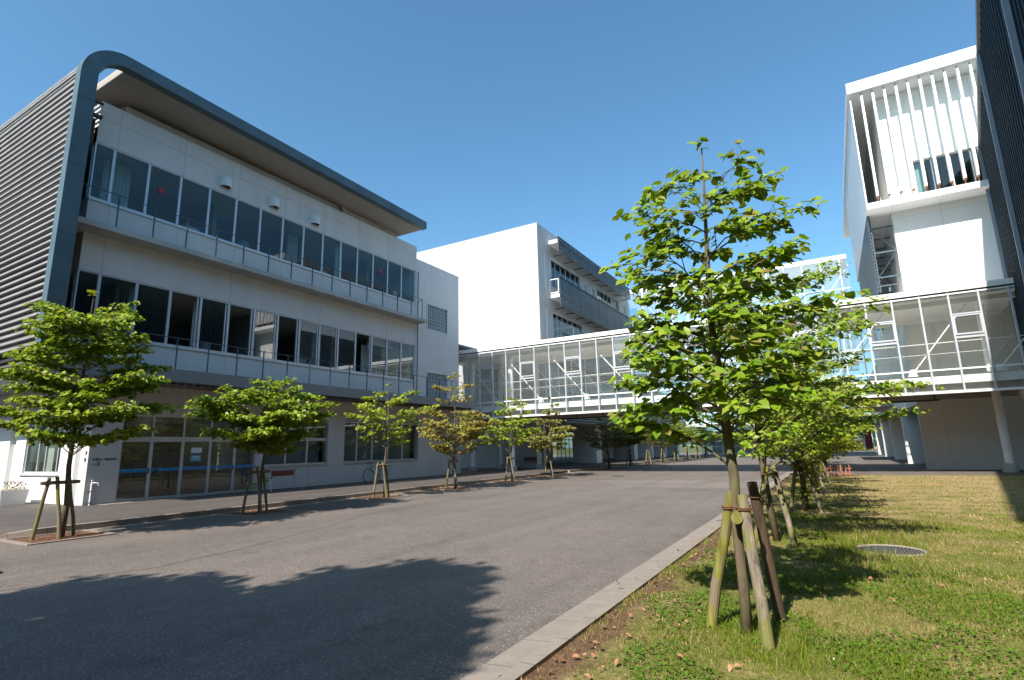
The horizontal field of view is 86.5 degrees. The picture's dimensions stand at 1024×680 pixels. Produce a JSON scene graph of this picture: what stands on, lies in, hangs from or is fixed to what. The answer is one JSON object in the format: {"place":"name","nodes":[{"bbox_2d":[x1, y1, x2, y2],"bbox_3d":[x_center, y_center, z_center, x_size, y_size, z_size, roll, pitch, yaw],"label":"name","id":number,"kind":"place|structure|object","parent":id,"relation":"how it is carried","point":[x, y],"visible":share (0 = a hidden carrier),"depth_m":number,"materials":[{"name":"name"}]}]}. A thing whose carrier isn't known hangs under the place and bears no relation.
{"place":"outdoors","nodes":[
{"label":"outdoors","id":0,"kind":"place"},
{"bbox_2d":[0,455,712,534],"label":"pavement","id":1,"kind":"structure","parent":0,"point":[14,518],"depth_m":18.55,"materials":[{"name":"concrete"}]},
{"bbox_2d":[0,480,29,505],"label":"flower planter","id":2,"kind":"object","parent":1,"relation":"on","point":[13,496],"visible":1,"depth_m":18.14,"materials":[{"name":"white concrete"}]},
{"bbox_2d":[0,290,182,537],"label":"dogwood tree","id":3,"kind":"object","parent":1,"relation":"on","point":[98,347],"visible":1,"depth_m":11.34,"materials":[{"name":"green plant"}]},
{"bbox_2d":[0,50,475,505],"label":"school building","id":4,"kind":"structure","parent":1,"relation":"on","point":[223,247],"depth_m":22.59,"materials":[{"name":"paint"}]},
{"bbox_2d":[18,424,63,475],"bbox_3d":[-16.637,3.892,19.493,3.120,1.870,0.420,-8,-13,29],"label":"window","id":5,"kind":"structure","parent":4,"relation":"in","point":[50,451],"depth_m":19.55,"materials":[{"name":"metal"}]},
{"bbox_2d":[66,270,76,332],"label":"window","id":6,"kind":"structure","parent":4,"relation":"in","point":[74,272],"depth_m":18.11,"materials":[{"name":"metal"}]},
{"bbox_2d":[69,269,99,333],"bbox_3d":[-14.248,-1.264,18.155,0.070,2.150,0.650,-8,-13,29],"label":"window","id":7,"kind":"structure","parent":4,"relation":"in","point":[77,275],"depth_m":18.22,"materials":[{"name":"metal"}]},
{"bbox_2d":[81,144,94,200],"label":"window","id":8,"kind":"structure","parent":4,"relation":"in","point":[91,146],"depth_m":18.95,"materials":[{"name":"metal"}]},
{"bbox_2d":[87,142,115,202],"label":"window","id":9,"kind":"structure","parent":4,"relation":"in","point":[95,146],"depth_m":19.02,"materials":[{"name":"metal"}]},
{"bbox_2d":[95,274,137,335],"bbox_3d":[-13.789,-1.120,18.927,0.070,2.150,1.169,-8,-13,29],"label":"window","id":10,"kind":"structure","parent":4,"relation":"in","point":[136,283],"depth_m":19.17,"materials":[{"name":"metal"}]},
{"bbox_2d":[109,150,149,214],"bbox_3d":[-13.914,-5.705,19.804,0.070,2.090,1.165,-8,-13,29],"label":"window","id":11,"kind":"structure","parent":4,"relation":"in","point":[148,169],"depth_m":19.96,"materials":[{"name":"metal"}]},
{"bbox_2d":[114,439,151,502],"bbox_3d":[-13.018,4.477,18.719,0.090,2.080,1.000,-8,-13,29],"label":"glass door","id":12,"kind":"structure","parent":4,"relation":"in","point":[129,440],"depth_m":18.84,"materials":[{"name":"metal"}]},
{"bbox_2d":[123,414,154,438],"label":"transom window","id":13,"kind":"structure","parent":4,"relation":"in","point":[153,416],"depth_m":19.28,"materials":[{"name":"metal"}]},
{"bbox_2d":[132,282,170,344],"bbox_3d":[-13.200,-0.935,19.919,0.070,2.150,1.169,-8,-13,29],"label":"window","id":14,"kind":"structure","parent":4,"relation":"in","point":[168,306],"depth_m":20.24,"materials":[{"name":"metal"}]},
{"bbox_2d":[144,164,181,224],"bbox_3d":[-13.326,-5.521,20.794,0.070,2.090,1.165,-8,-13,29],"label":"window","id":15,"kind":"structure","parent":4,"relation":"in","point":[162,169],"depth_m":20.97,"materials":[{"name":"metal"}]},
{"bbox_2d":[146,439,183,499],"bbox_3d":[-12.491,4.642,19.606,0.090,2.080,1.090,-8,-13,29],"label":"glass door","id":16,"kind":"structure","parent":4,"relation":"in","point":[153,440],"depth_m":19.62,"materials":[{"name":"metal"}]},
{"bbox_2d":[153,415,185,438],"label":"transom window","id":17,"kind":"structure","parent":4,"relation":"in","point":[172,416],"depth_m":19.93,"materials":[{"name":"metal"}]},
{"bbox_2d":[166,290,201,349],"bbox_3d":[-12.619,-0.750,20.916,0.090,2.150,1.169,-8,-13,29],"label":"window","id":18,"kind":"structure","parent":4,"relation":"in","point":[198,300],"depth_m":21.22,"materials":[{"name":"metal"}]},
{"bbox_2d":[177,177,210,234],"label":"window","id":19,"kind":"structure","parent":4,"relation":"in","point":[208,188],"depth_m":21.98,"materials":[{"name":"metal"}]},
{"bbox_2d":[178,440,210,496],"bbox_3d":[-11.967,4.811,20.517,0.060,2.080,1.040,-8,-13,29],"label":"glass door","id":20,"kind":"structure","parent":4,"relation":"in","point":[193,450],"depth_m":20.58,"materials":[{"name":"metal"}]},
{"bbox_2d":[184,416,211,439],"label":"transom window","id":21,"kind":"structure","parent":4,"relation":"in","point":[205,438],"depth_m":20.71,"materials":[{"name":"metal"}]},
{"bbox_2d":[197,297,229,353],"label":"window","id":22,"kind":"structure","parent":4,"relation":"in","point":[226,306],"depth_m":22.21,"materials":[{"name":"metal"}]},
{"bbox_2d":[206,440,234,494],"bbox_3d":[-11.432,4.973,21.388,0.090,2.080,1.030,-8,-13,29],"label":"glass door","id":23,"kind":"structure","parent":4,"relation":"in","point":[233,453],"depth_m":21.40,"materials":[{"name":"metal"}]},
{"bbox_2d":[206,188,236,243],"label":"window","id":24,"kind":"structure","parent":4,"relation":"in","point":[211,188],"depth_m":23.01,"materials":[{"name":"metal"}]},
{"bbox_2d":[226,303,254,357],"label":"window","id":25,"kind":"structure","parent":4,"relation":"in","point":[252,310],"depth_m":23.21,"materials":[{"name":"metal"}]},
{"bbox_2d":[232,442,254,492],"bbox_3d":[-10.956,5.128,22.219,0.060,2.080,0.910,-8,-13,29],"label":"glass door","id":26,"kind":"structure","parent":4,"relation":"in","point":[247,465],"depth_m":22.06,"materials":[{"name":"metal"}]},
{"bbox_2d":[233,199,260,251],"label":"window","id":27,"kind":"structure","parent":4,"relation":"in","point":[256,250],"depth_m":24.03,"materials":[{"name":"metal"}]},
{"bbox_2d":[252,309,278,360],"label":"window","id":28,"kind":"structure","parent":4,"relation":"in","point":[275,319],"depth_m":24.20,"materials":[{"name":"metal"}]},
{"bbox_2d":[258,209,283,259],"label":"window","id":29,"kind":"structure","parent":4,"relation":"in","point":[261,209],"depth_m":25.01,"materials":[{"name":"metal"}]},
{"bbox_2d":[276,314,299,363],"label":"window","id":30,"kind":"structure","parent":4,"relation":"in","point":[297,320],"depth_m":25.20,"materials":[{"name":"metal"}]},
{"bbox_2d":[281,218,303,265],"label":"window","id":31,"kind":"structure","parent":4,"relation":"in","point":[284,218],"depth_m":26.02,"materials":[{"name":"metal"}]},
{"bbox_2d":[285,440,306,465],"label":"window","id":32,"kind":"structure","parent":4,"relation":"in","point":[304,463],"depth_m":24.74,"materials":[{"name":"metal"}]},
{"bbox_2d":[298,319,319,366],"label":"window","id":33,"kind":"structure","parent":4,"relation":"in","point":[317,324],"depth_m":26.21,"materials":[{"name":"metal"}]},
{"bbox_2d":[302,226,322,272],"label":"window","id":34,"kind":"structure","parent":4,"relation":"in","point":[320,271],"depth_m":27.01,"materials":[{"name":"metal"}]},
{"bbox_2d":[306,440,326,464],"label":"window","id":35,"kind":"structure","parent":4,"relation":"in","point":[324,462],"depth_m":25.56,"materials":[{"name":"metal"}]},
{"bbox_2d":[318,324,338,369],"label":"window","id":36,"kind":"structure","parent":4,"relation":"in","point":[337,329],"depth_m":27.20,"materials":[{"name":"metal"}]},
{"bbox_2d":[322,234,340,278],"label":"window","id":37,"kind":"structure","parent":4,"relation":"in","point":[323,234],"depth_m":28.01,"materials":[{"name":"metal"}]},
{"bbox_2d":[337,328,355,371],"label":"window","id":38,"kind":"structure","parent":4,"relation":"in","point":[339,328],"depth_m":28.15,"materials":[{"name":"metal"}]},
{"bbox_2d":[340,241,357,283],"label":"window","id":39,"kind":"structure","parent":4,"relation":"in","point":[341,241],"depth_m":29.00,"materials":[{"name":"metal"}]},
{"bbox_2d":[344,422,356,462],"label":"window","id":40,"kind":"structure","parent":4,"relation":"in","point":[345,422],"depth_m":27.59,"materials":[{"name":"metal"}]},
{"bbox_2d":[355,332,371,374],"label":"window","id":41,"kind":"structure","parent":4,"relation":"in","point":[370,340],"depth_m":29.18,"materials":[{"name":"metal"}]},
{"bbox_2d":[356,422,372,461],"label":"window","id":42,"kind":"structure","parent":4,"relation":"in","point":[370,460],"depth_m":28.34,"materials":[{"name":"metal"}]},
{"bbox_2d":[357,248,372,288],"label":"window","id":43,"kind":"structure","parent":4,"relation":"in","point":[358,248],"depth_m":30.02,"materials":[{"name":"metal"}]},
{"bbox_2d":[371,336,386,376],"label":"window","id":44,"kind":"structure","parent":4,"relation":"in","point":[372,336],"depth_m":30.18,"materials":[{"name":"metal"}]},
{"bbox_2d":[372,254,387,293],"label":"window","id":45,"kind":"structure","parent":4,"relation":"in","point":[373,254],"depth_m":31.02,"materials":[{"name":"metal"}]},
{"bbox_2d":[386,339,400,378],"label":"window","id":46,"kind":"structure","parent":4,"relation":"in","point":[387,339],"depth_m":31.13,"materials":[{"name":"metal"}]},
{"bbox_2d":[401,342,413,380],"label":"window","id":47,"kind":"structure","parent":4,"relation":"in","point":[401,342],"depth_m":32.12,"materials":[{"name":"metal"}]},
{"bbox_2d":[426,371,447,398],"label":"glass block window","id":48,"kind":"structure","parent":4,"relation":"in","point":[431,392],"depth_m":33.95,"materials":[{"name":"glass"}]},
{"bbox_2d":[427,303,447,334],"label":"glass block window","id":49,"kind":"structure","parent":4,"relation":"in","point":[437,317],"depth_m":34.86,"materials":[{"name":"glass"}]},
{"bbox_2d":[262,469,302,490],"bbox_3d":[-9.504,5.797,22.534,0.701,0.836,1.526,-8,-13,29],"label":"folding barrier","id":50,"kind":"object","parent":1,"relation":"on","point":[287,472],"visible":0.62,"depth_m":22.59,"materials":[{"name":"metal"}]},
{"bbox_2d":[363,461,388,481],"bbox_3d":[-6.837,6.619,27.433,0.560,1.012,1.798,-8,-13,29],"label":"bicycle","id":51,"kind":"object","parent":1,"relation":"on","point":[371,470],"visible":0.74,"depth_m":27.15,"materials":[{"name":"black rubber"}]},
{"bbox_2d":[417,222,685,467],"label":"white school block","id":52,"kind":"structure","parent":1,"relation":"on","point":[531,282],"depth_m":46.19,"materials":[{"name":"paint"}]},
{"bbox_2d":[551,259,579,291],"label":"window","id":53,"kind":"structure","parent":52,"relation":"in","point":[551,259],"depth_m":48.83,"materials":[{"name":"metal"}]},
{"bbox_2d":[553,313,581,337],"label":"window","id":54,"kind":"structure","parent":52,"relation":"in","point":[553,313],"depth_m":47.85,"materials":[{"name":"metal"}]},
{"bbox_2d":[459,277,1023,472],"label":"glass footbridge","id":55,"kind":"object","parent":52,"relation":"attached to","point":[979,301],"visible":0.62,"depth_m":29.16,"materials":[{"name":"white metal"}]},
{"bbox_2d":[479,365,491,382],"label":"opening window","id":56,"kind":"structure","parent":55,"relation":"in","point":[480,368],"depth_m":37.14,"materials":[{"name":"metal"}]},
{"bbox_2d":[520,361,533,378],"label":"opening window","id":57,"kind":"structure","parent":55,"relation":"in","point":[526,376],"depth_m":35.53,"materials":[{"name":"metal"}]},
{"bbox_2d":[565,356,579,374],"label":"opening window","id":58,"kind":"structure","parent":55,"relation":"in","point":[571,357],"depth_m":33.95,"materials":[{"name":"metal"}]},
{"bbox_2d":[868,321,896,346],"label":"opening window","id":59,"kind":"structure","parent":55,"relation":"in","point":[885,322],"depth_m":25.97,"materials":[{"name":"metal"}]},
{"bbox_2d":[952,311,984,338],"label":"opening window","id":60,"kind":"structure","parent":55,"relation":"in","point":[974,312],"depth_m":24.41,"materials":[{"name":"metal"}]},
{"bbox_2d":[0,452,804,679],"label":"road","id":61,"kind":"structure","parent":0,"point":[440,585],"depth_m":7.07,"materials":[{"name":"grey asphalt"}]},
{"bbox_2d":[0,529,117,545],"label":"planting bed","id":62,"kind":"object","parent":61,"relation":"on","point":[82,534],"visible":0.95,"depth_m":11.18,"materials":[{"name":"brown soil"}]},
{"bbox_2d":[29,476,79,540],"bbox_3d":[-9.302,3.471,11.206,0.414,1.301,0.776,-8,-13,29],"label":"tree support","id":63,"kind":"object","parent":62,"relation":"on","point":[57,482],"visible":0.91,"depth_m":11.10,"materials":[{"name":"brown wood"}]},
{"bbox_2d":[215,508,297,516],"bbox_3d":[-7.107,4.816,15.190,1.480,0.032,1.540,-8,-13,29],"label":"planting bed","id":64,"kind":"object","parent":61,"relation":"on","point":[251,513],"visible":0.79,"depth_m":15.05,"materials":[{"name":"soil"}]},
{"bbox_2d":[241,467,270,514],"bbox_3d":[-6.999,4.191,15.082,0.414,1.302,0.804,-8,-13,29],"label":"tree support","id":65,"kind":"object","parent":64,"relation":"on","point":[251,472],"visible":0.91,"depth_m":14.99,"materials":[{"name":"brown wood"}]},
{"bbox_2d":[181,376,340,512],"bbox_3d":[-6.962,2.948,15.449,3.854,3.876,3.540,-1,-11,-2],"label":"dogwood tree","id":66,"kind":"object","parent":64,"relation":"on","point":[282,418],"visible":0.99,"depth_m":14.89,"materials":[{"name":"green plant"}]},
{"bbox_2d":[0,455,710,537],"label":"kerb","id":67,"kind":"structure","parent":61,"relation":"on","point":[81,526],"depth_m":15.39,"materials":[{"name":"concrete"}]},
{"bbox_2d":[351,494,412,499],"bbox_3d":[-4.620,5.594,19.375,1.480,0.032,1.540,-8,-13,29],"label":"planting bed","id":68,"kind":"object","parent":61,"relation":"on","point":[382,498],"visible":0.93,"depth_m":19.26,"materials":[{"name":"soil"}]},
{"bbox_2d":[372,462,390,497],"bbox_3d":[-4.517,4.968,19.259,0.414,1.302,0.824,-8,-13,29],"label":"tree support","id":69,"kind":"object","parent":68,"relation":"on","point":[385,480],"visible":0.99,"depth_m":19.16,"materials":[{"name":"brown wood"}]},
{"bbox_2d":[343,383,439,496],"bbox_3d":[-4.571,3.616,19.702,2.944,4.123,3.386,-8,-13,29],"label":"dogwood tree","id":70,"kind":"object","parent":61,"relation":"on","point":[379,410],"visible":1,"depth_m":19.57,"materials":[{"name":"green plant"}]},
{"bbox_2d":[87,456,707,529],"bbox_3d":[8.295,9.895,42.413,0.340,0.001,76.500,-8,-13,29],"label":"gutter strip","id":71,"kind":"object","parent":61,"relation":"on","point":[305,504],"visible":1,"depth_m":16.72,"materials":[{"name":"concrete"}]},
{"bbox_2d":[427,487,476,489],"bbox_3d":[-2.527,6.249,22.898,1.480,0.032,1.540,-8,-13,29],"label":"planting bed","id":72,"kind":"object","parent":61,"relation":"on","point":[452,488],"visible":0.82,"depth_m":22.73,"materials":[{"name":"soil"}]},
{"bbox_2d":[445,459,458,488],"bbox_3d":[-2.413,5.627,22.801,0.414,1.301,0.780,-8,-13,29],"label":"tree support","id":73,"kind":"object","parent":72,"relation":"on","point":[454,467],"visible":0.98,"depth_m":22.67,"materials":[{"name":"brown wood"}]},
{"bbox_2d":[478,389,542,480],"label":"dogwood tree","id":74,"kind":"object","parent":61,"relation":"on","point":[514,423],"visible":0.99,"depth_m":27.07,"materials":[{"name":"green plant"}]},
{"bbox_2d":[516,397,576,476],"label":"dogwood tree","id":75,"kind":"object","parent":61,"relation":"on","point":[558,437],"visible":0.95,"depth_m":30.50,"materials":[{"name":"green plant"}]},
{"bbox_2d":[579,417,630,468],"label":"dogwood tree","id":76,"kind":"object","parent":61,"relation":"on","point":[613,437],"visible":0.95,"depth_m":39.36,"materials":[{"name":"green plant"}]},
{"bbox_2d":[607,422,649,465],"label":"dogwood tree","id":77,"kind":"object","parent":61,"relation":"on","point":[631,441],"visible":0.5,"depth_m":43.48,"materials":[{"name":"green plant"}]},
{"bbox_2d":[641,417,679,461],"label":"dogwood tree","id":78,"kind":"object","parent":61,"relation":"on","point":[663,444],"visible":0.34,"depth_m":51.38,"materials":[{"name":"green plant"}]},
{"bbox_2d":[667,423,694,460],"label":"dogwood tree","id":79,"kind":"object","parent":61,"relation":"on","point":[685,431],"visible":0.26,"depth_m":54.99,"materials":[{"name":"green plant"}]},
{"bbox_2d":[674,421,700,459],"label":"dogwood tree","id":80,"kind":"object","parent":61,"relation":"on","point":[693,436],"visible":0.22,"depth_m":59.06,"materials":[{"name":"green plant"}]},
{"bbox_2d":[687,425,712,457],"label":"dogwood tree","id":81,"kind":"object","parent":61,"relation":"on","point":[703,434],"visible":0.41,"depth_m":63.02,"materials":[{"name":"green plant"}]},
{"bbox_2d":[416,372,499,488],"bbox_3d":[-2.535,3.848,23.309,3.669,4.989,3.953,-8,-13,29],"label":"dogwood tree","id":82,"kind":"object","parent":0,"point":[471,428],"visible":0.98,"depth_m":22.85,"materials":[{"name":"green plant"}]},
{"bbox_2d":[0,0,975,447],"label":"sky","id":83,"kind":"structure","parent":0,"point":[471,118],"materials":[{"name":"blue"}]},
{"bbox_2d":[553,442,876,454],"bbox_3d":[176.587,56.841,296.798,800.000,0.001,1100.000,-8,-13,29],"label":"ground","id":84,"kind":"structure","parent":0,"point":[681,450],"depth_m":180.75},
{"bbox_2d":[460,471,792,679],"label":"roadside gutter","id":85,"kind":"object","parent":84,"relation":"on","point":[525,657],"visible":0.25,"depth_m":5.08,"materials":[{"name":"concrete"}]},
{"bbox_2d":[521,474,1023,679],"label":"lawn","id":86,"kind":"structure","parent":0,"point":[599,657],"depth_m":5.54,"materials":[{"name":"plant"}]},
{"bbox_2d":[37,476,1018,679],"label":"fallen leaves","id":87,"kind":"object","parent":86,"relation":"on","point":[662,636],"visible":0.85,"depth_m":5.03,"materials":[{"name":"brown plant"}]},
{"bbox_2d":[598,136,871,634],"bbox_3d":[1.940,0.256,4.947,2.391,4.649,1.847,-8,-13,29],"label":"dogwood tree","id":88,"kind":"object","parent":86,"relation":"on","point":[741,229],"visible":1,"depth_m":4.90,"materials":[{"name":"green plant"}]},
{"bbox_2d":[706,481,786,652],"bbox_3d":[1.965,1.925,4.764,0.633,1.324,0.952,-8,-13,29],"label":"tree support","id":89,"kind":"object","parent":86,"relation":"on","point":[742,514],"visible":0.96,"depth_m":4.73,"materials":[{"name":"brown wood"}]},
{"bbox_2d":[754,463,796,545],"bbox_3d":[4.302,2.719,9.010,0.698,1.321,0.885,-8,-13,29],"label":"tree support","id":90,"kind":"object","parent":86,"relation":"on","point":[773,474],"visible":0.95,"depth_m":8.78,"materials":[{"name":"brown wood"}]},
{"bbox_2d":[720,331,890,510],"bbox_3d":[6.696,1.846,12.848,3.478,4.408,4.012,-12,-15,43],"label":"dogwood tree","id":91,"kind":"object","parent":86,"relation":"on","point":[798,452],"visible":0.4,"depth_m":12.54,"materials":[{"name":"green plant"}]},
{"bbox_2d":[667,256,944,541],"bbox_3d":[4.465,0.845,9.016,3.623,4.980,3.632,5,-13,-28],"label":"dogwood tree","id":92,"kind":"object","parent":86,"relation":"on","point":[798,404],"visible":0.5,"depth_m":8.63,"materials":[{"name":"green plant"}]},
{"bbox_2d":[789,458,823,512],"bbox_3d":[6.750,3.417,12.790,0.663,1.322,0.888,-3,-11,7],"label":"tree support","id":93,"kind":"object","parent":86,"relation":"on","point":[809,476],"visible":0.75,"depth_m":12.66,"materials":[{"name":"brown wood"}]},
{"bbox_2d":[750,369,875,494],"bbox_3d":[9.215,2.672,16.727,3.304,4.188,3.811,-2,-11,4],"label":"dogwood tree","id":94,"kind":"object","parent":86,"relation":"on","point":[815,453],"visible":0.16,"depth_m":16.36,"materials":[{"name":"green plant"}]},
{"bbox_2d":[804,454,827,495],"bbox_3d":[9.117,4.138,16.675,0.662,1.320,0.887,-4,-12,13],"label":"tree support","id":95,"kind":"object","parent":86,"relation":"on","point":[821,481],"visible":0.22,"depth_m":16.44,"materials":[{"name":"brown wood"}]},
{"bbox_2d":[761,374,874,483],"bbox_3d":[11.686,3.220,20.857,4.212,4.628,3.652,-8,-13,30],"label":"dogwood tree","id":96,"kind":"object","parent":86,"relation":"on","point":[841,438],"visible":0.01,"depth_m":20.48,"materials":[{"name":"green plant"}]},
{"bbox_2d":[623,547,1023,679],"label":"clover","id":97,"kind":"object","parent":86,"relation":"on","point":[941,650],"visible":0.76,"depth_m":4.57,"materials":[{"name":"green plant"}]},
{"bbox_2d":[826,463,851,475],"bbox_3d":[14.864,5.959,24.925,1.180,0.600,0.075,-8,-13,29],"label":"picket fence","id":98,"kind":"object","parent":86,"relation":"on","point":[841,473],"visible":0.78,"depth_m":24.85,"materials":[{"name":"orange plastic"}]},
{"bbox_2d":[856,544,927,556],"bbox_3d":[5.460,3.038,7.853,0.880,0.035,0.880,-8,-13,29],"label":"manhole cover","id":99,"kind":"object","parent":86,"relation":"on","point":[906,549],"visible":0.67,"depth_m":7.91,"materials":[{"name":"concrete"}]},
{"bbox_2d":[975,0,1023,368],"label":"dark clad building","id":100,"kind":"structure","parent":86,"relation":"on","point":[999,55],"depth_m":18.95,"materials":[{"name":"metal"}]},
{"bbox_2d":[683,409,869,454],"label":"building","id":101,"kind":"structure","parent":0,"point":[718,447],"depth_m":83.46,"materials":[{"name":"white metal"}]},
{"bbox_2d":[784,450,1023,475],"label":"forecourt","id":102,"kind":"structure","parent":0,"point":[865,463],"depth_m":31.71,"materials":[{"name":"concrete"}]},
{"bbox_2d":[863,423,874,452],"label":"red banner board","id":103,"kind":"object","parent":102,"relation":"on","point":[868,440],"visible":0.59,"depth_m":72.79,"materials":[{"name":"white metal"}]},
{"bbox_2d":[842,45,1023,469],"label":"white tower block","id":104,"kind":"structure","parent":102,"relation":"on","point":[916,215],"depth_m":29.14,"materials":[{"name":"paint"}]},
{"bbox_2d":[628,254,860,383],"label":"footbridge","id":105,"kind":"object","parent":104,"relation":"attached to","point":[797,269],"visible":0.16,"depth_m":56.04,"materials":[{"name":"white metal"}]},
{"bbox_2d":[874,280,891,343],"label":"window","id":106,"kind":"structure","parent":104,"relation":"in","point":[878,334],"depth_m":44.51,"materials":[{"name":"glass"}]},
{"bbox_2d":[913,148,976,192],"bbox_3d":[23.346,-8.929,28.847,3.330,1.950,0.250,-8,-13,29],"label":"window","id":107,"kind":"structure","parent":104,"relation":"in","point":[917,168],"depth_m":29.47,"materials":[{"name":"metal"}]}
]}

